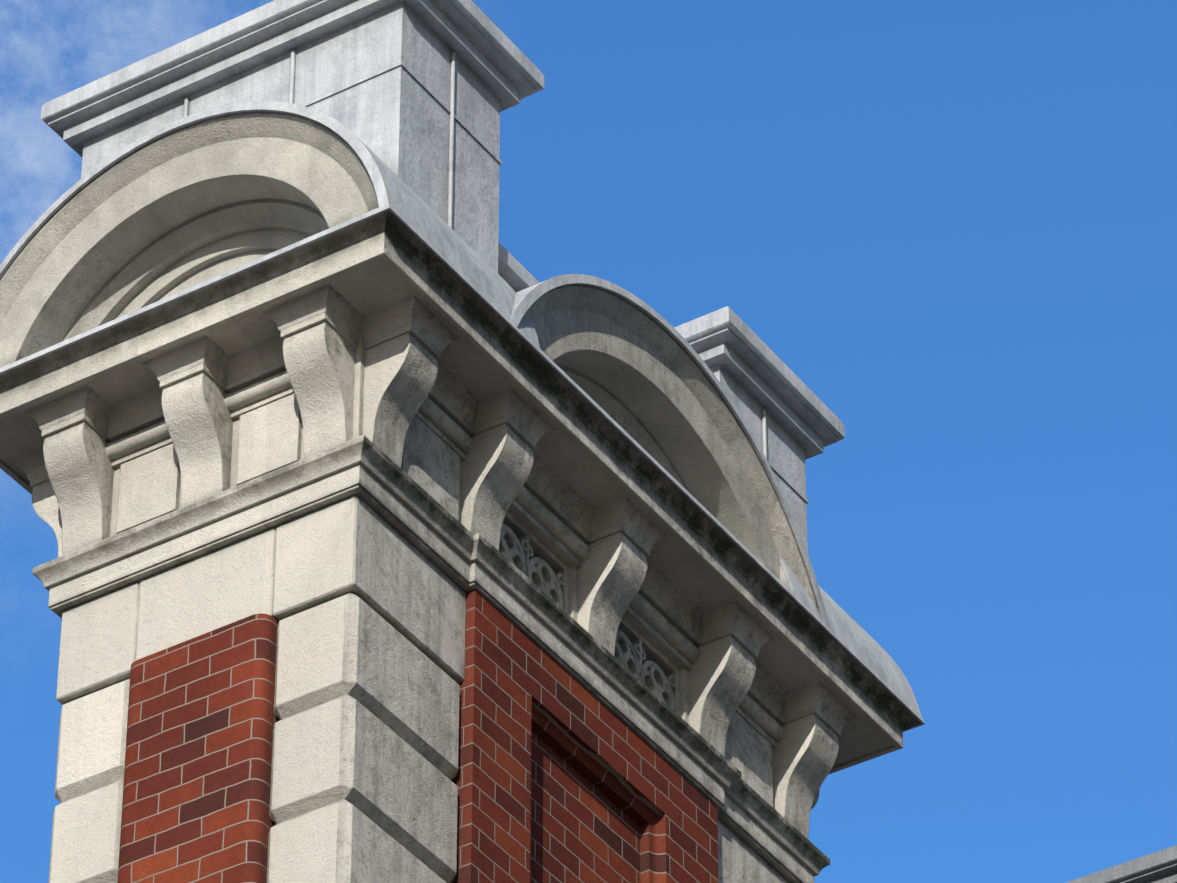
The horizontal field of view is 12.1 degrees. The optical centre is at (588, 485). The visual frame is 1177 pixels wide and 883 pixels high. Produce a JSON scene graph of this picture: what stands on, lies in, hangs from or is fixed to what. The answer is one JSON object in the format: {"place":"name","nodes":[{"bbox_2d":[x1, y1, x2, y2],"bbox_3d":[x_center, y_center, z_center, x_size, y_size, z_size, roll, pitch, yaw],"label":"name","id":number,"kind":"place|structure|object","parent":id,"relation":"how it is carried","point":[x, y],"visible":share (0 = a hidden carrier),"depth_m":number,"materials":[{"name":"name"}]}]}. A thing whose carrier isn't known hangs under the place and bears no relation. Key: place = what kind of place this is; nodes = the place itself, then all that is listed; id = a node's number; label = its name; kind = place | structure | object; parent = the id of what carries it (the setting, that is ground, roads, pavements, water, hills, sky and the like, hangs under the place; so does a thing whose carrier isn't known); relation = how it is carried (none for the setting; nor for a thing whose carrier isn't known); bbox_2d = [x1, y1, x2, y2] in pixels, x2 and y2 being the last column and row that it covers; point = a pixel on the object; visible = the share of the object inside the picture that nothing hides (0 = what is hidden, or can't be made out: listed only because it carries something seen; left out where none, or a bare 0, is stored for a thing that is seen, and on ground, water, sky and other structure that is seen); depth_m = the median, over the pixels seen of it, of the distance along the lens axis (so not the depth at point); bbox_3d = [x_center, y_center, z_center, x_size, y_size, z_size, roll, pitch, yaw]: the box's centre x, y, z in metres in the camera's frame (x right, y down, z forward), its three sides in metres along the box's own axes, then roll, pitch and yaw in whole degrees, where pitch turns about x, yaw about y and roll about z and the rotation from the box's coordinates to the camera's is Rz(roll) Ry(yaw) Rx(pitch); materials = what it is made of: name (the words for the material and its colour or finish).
{"place":"outdoors","nodes":[
{"label":"outdoors","id":0,"kind":"place"},
{"bbox_2d":[0,111,916,882],"bbox_3d":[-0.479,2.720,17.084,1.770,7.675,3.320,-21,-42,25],"label":"stone masonry","id":1,"kind":"object","parent":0,"point":[338,455],"depth_m":17.82,"materials":[{"name":"beige stone"}]},
{"bbox_2d":[0,0,924,731],"bbox_3d":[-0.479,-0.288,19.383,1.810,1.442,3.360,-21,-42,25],"label":"roof","id":2,"kind":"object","parent":1,"relation":"on","point":[408,100],"visible":0.27,"depth_m":18.73,"materials":[{"name":"grey metal"}]},
{"bbox_2d":[499,511,679,715],"bbox_3d":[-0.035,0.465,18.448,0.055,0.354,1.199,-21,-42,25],"label":"ventilation grilles","id":3,"kind":"object","parent":1,"relation":"on","point":[544,568],"visible":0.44,"depth_m":18.43,"materials":[{"name":"stone"}]},
{"bbox_2d":[0,0,1176,882],"label":"sky","id":4,"kind":"structure","parent":0,"point":[953,222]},
{"bbox_2d":[1066,845,1176,882],"bbox_3d":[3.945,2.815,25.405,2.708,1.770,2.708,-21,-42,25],"label":"cornice","id":5,"kind":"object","parent":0,"point":[1160,866],"depth_m":25.36,"materials":[{"name":"grey stone"}]}
]}

